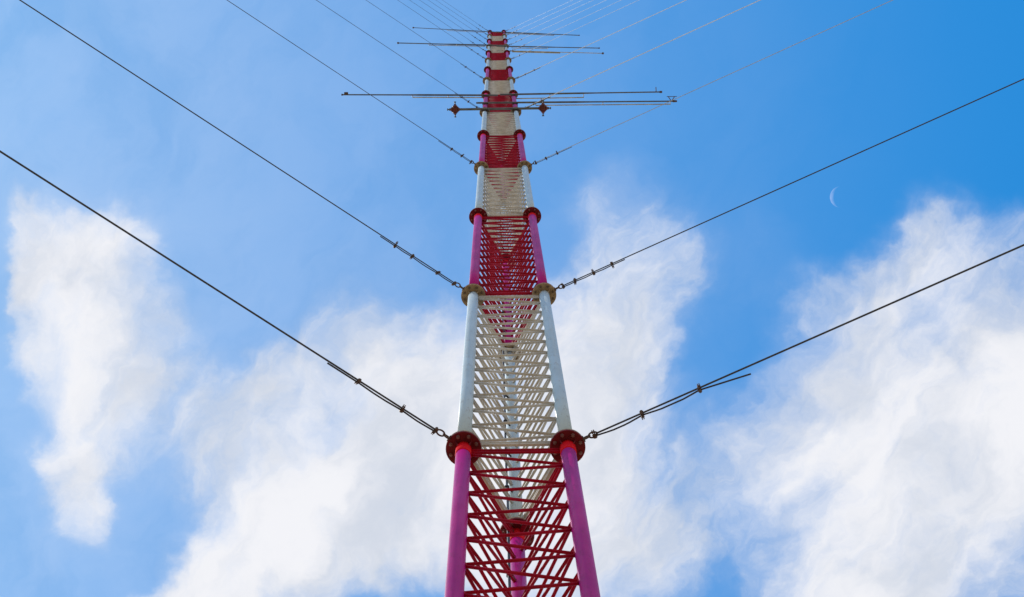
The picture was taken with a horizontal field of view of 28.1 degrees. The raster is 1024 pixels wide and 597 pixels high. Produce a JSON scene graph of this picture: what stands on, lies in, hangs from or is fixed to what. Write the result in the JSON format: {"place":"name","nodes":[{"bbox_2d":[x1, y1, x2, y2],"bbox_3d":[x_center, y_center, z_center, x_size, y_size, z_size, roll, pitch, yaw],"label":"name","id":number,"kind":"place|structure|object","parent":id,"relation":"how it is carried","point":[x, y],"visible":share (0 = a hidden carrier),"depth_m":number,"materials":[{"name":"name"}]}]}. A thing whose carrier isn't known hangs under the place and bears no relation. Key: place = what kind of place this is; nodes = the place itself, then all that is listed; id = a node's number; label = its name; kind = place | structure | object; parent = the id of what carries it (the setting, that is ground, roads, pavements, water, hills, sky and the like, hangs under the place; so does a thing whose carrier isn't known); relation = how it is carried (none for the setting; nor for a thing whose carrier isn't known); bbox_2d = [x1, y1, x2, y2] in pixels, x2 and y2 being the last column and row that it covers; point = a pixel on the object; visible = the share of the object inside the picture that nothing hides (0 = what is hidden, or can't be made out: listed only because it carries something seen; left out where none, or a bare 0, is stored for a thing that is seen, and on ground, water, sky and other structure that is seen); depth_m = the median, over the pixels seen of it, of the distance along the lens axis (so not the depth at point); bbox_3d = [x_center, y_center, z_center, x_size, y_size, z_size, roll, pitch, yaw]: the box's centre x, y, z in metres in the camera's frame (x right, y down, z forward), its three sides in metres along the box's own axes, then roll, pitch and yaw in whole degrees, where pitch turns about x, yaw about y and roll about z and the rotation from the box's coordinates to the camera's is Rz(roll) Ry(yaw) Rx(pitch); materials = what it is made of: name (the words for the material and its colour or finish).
{"place":"outdoors","nodes":[
{"label":"outdoors","id":0,"kind":"place"},
{"bbox_2d":[0,0,1023,596],"label":"sky","id":1,"kind":"structure","parent":0,"point":[160,437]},
{"label":"ground","id":2,"kind":"structure","parent":0,"visible":0},
{"bbox_2d":[444,30,599,596],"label":"lattice mast","id":3,"kind":"object","parent":2,"relation":"on","point":[503,132],"visible":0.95,"depth_m":14.71,"materials":[{"name":"metal"}]},
{"bbox_2d":[0,150,450,440],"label":"guy wire","id":4,"kind":"object","parent":3,"relation":"attached to","point":[399,407],"visible":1,"depth_m":12.32,"materials":[{"name":"black metal"}]},
{"bbox_2d":[19,0,464,289],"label":"guy wire","id":5,"kind":"object","parent":3,"relation":"attached to","point":[417,259],"visible":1,"depth_m":17.81,"materials":[{"name":"grey metal"}]},
{"bbox_2d":[227,0,475,164],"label":"guy wire","id":6,"kind":"object","parent":3,"relation":"attached to","point":[451,149],"visible":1,"depth_m":29.39,"materials":[{"name":"grey metal"}]},
{"bbox_2d":[318,1,479,107],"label":"guy wire","id":7,"kind":"object","parent":3,"relation":"attached to","point":[419,68],"visible":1,"depth_m":41.34,"materials":[{"name":"grey metal"}]},
{"bbox_2d":[341,92,497,99],"bbox_3d":[-2.127,-4.648,47.167,3.607,0.132,0.160,1,-81,-1],"label":"antenna boom","id":8,"kind":"object","parent":3,"relation":"attached to","point":[448,95],"visible":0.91,"depth_m":47.17,"materials":[{"name":"metal"}]},
{"bbox_2d":[366,0,483,78],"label":"guy wire","id":9,"kind":"object","parent":3,"relation":"attached to","point":[435,46],"visible":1,"depth_m":53.05,"materials":[{"name":"grey metal"}]},
{"bbox_2d":[398,0,485,58],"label":"guy wire","id":10,"kind":"object","parent":3,"relation":"attached to","point":[447,33],"visible":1,"depth_m":64.62,"materials":[{"name":"grey metal"}]},
{"bbox_2d":[411,1,485,50],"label":"guy wire","id":11,"kind":"object","parent":3,"relation":"attached to","point":[453,29],"visible":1,"depth_m":70.50,"materials":[{"name":"grey metal"}]},
{"bbox_2d":[397,42,506,47],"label":"antenna boom","id":12,"kind":"object","parent":3,"relation":"attached to","point":[482,45],"visible":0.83,"depth_m":77.29,"materials":[{"name":"metal"}]},
{"bbox_2d":[412,27,493,32],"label":"antenna boom","id":13,"kind":"object","parent":3,"relation":"attached to","point":[459,30],"visible":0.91,"depth_m":93.89,"materials":[{"name":"metal"}]},
{"bbox_2d":[447,100,550,117],"bbox_3d":[-0.268,-3.937,42.512,2.156,0.150,0.330,-1,-81,0],"label":"lamp arm","id":14,"kind":"object","parent":3,"relation":"attached to","point":[454,109],"visible":0.92,"depth_m":42.49},
{"bbox_2d":[499,149,515,592],"bbox_3d":[-0.297,-3.746,44.966,0.055,92.380,0.048,-1,-81,0],"label":"feeder cable","id":15,"kind":"object","parent":3,"relation":"on","point":[507,506],"visible":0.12,"depth_m":13.93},
{"bbox_2d":[496,31,579,35],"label":"antenna boom","id":16,"kind":"object","parent":3,"relation":"attached to","point":[532,33],"visible":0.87,"depth_m":94.15,"materials":[{"name":"metal"}]},
{"bbox_2d":[496,45,599,48],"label":"antenna boom","id":17,"kind":"object","parent":3,"relation":"attached to","point":[542,47],"visible":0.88,"depth_m":76.99,"materials":[{"name":"metal"}]},
{"bbox_2d":[497,50,603,53],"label":"antenna boom","id":18,"kind":"object","parent":3,"relation":"attached to","point":[545,52],"visible":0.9,"depth_m":72.77,"materials":[{"name":"metal"}]},
{"bbox_2d":[509,0,605,44],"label":"guy wire","id":19,"kind":"object","parent":3,"relation":"attached to","point":[546,27],"visible":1,"depth_m":75.98,"materials":[{"name":"grey metal"}]},
{"bbox_2d":[510,0,620,51],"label":"guy wire","id":20,"kind":"object","parent":3,"relation":"attached to","point":[555,30],"visible":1,"depth_m":70.00,"materials":[{"name":"grey metal"}]},
{"bbox_2d":[511,1,635,58],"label":"guy wire","id":21,"kind":"object","parent":3,"relation":"attached to","point":[564,34],"visible":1,"depth_m":64.16,"materials":[{"name":"grey metal"}]},
{"bbox_2d":[476,96,676,106],"bbox_3d":[1.406,-4.257,44.572,4.368,0.141,0.185,-2,-81,0],"label":"antenna boom","id":22,"kind":"object","parent":3,"relation":"attached to","point":[487,103],"visible":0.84,"depth_m":44.55,"materials":[{"name":"metal"}]},
{"bbox_2d":[500,91,661,98],"bbox_3d":[1.599,-4.732,47.428,3.752,0.141,0.184,-2,-81,0],"label":"antenna boom","id":23,"kind":"object","parent":3,"relation":"attached to","point":[516,94],"visible":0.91,"depth_m":47.40,"materials":[{"name":"metal"}]},
{"bbox_2d":[515,0,685,78],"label":"guy wire","id":24,"kind":"object","parent":3,"relation":"attached to","point":[593,42],"visible":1,"depth_m":52.07,"materials":[{"name":"grey metal"}]},
{"bbox_2d":[525,0,759,106],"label":"guy wire","id":25,"kind":"object","parent":3,"relation":"attached to","point":[541,100],"visible":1,"depth_m":40.23,"materials":[{"name":"grey metal"}]},
{"bbox_2d":[531,0,891,164],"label":"guy wire","id":26,"kind":"object","parent":3,"relation":"attached to","point":[697,88],"visible":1,"depth_m":28.86,"materials":[{"name":"grey metal"}]},
{"bbox_2d":[554,78,1023,290],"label":"guy wire","id":27,"kind":"object","parent":3,"relation":"attached to","point":[593,272],"visible":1,"depth_m":17.89,"materials":[{"name":"black metal"}]},
{"bbox_2d":[582,244,1023,441],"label":"guy wire","id":28,"kind":"object","parent":3,"relation":"attached to","point":[642,413],"visible":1,"depth_m":12.45,"materials":[{"name":"black metal"}]}
]}

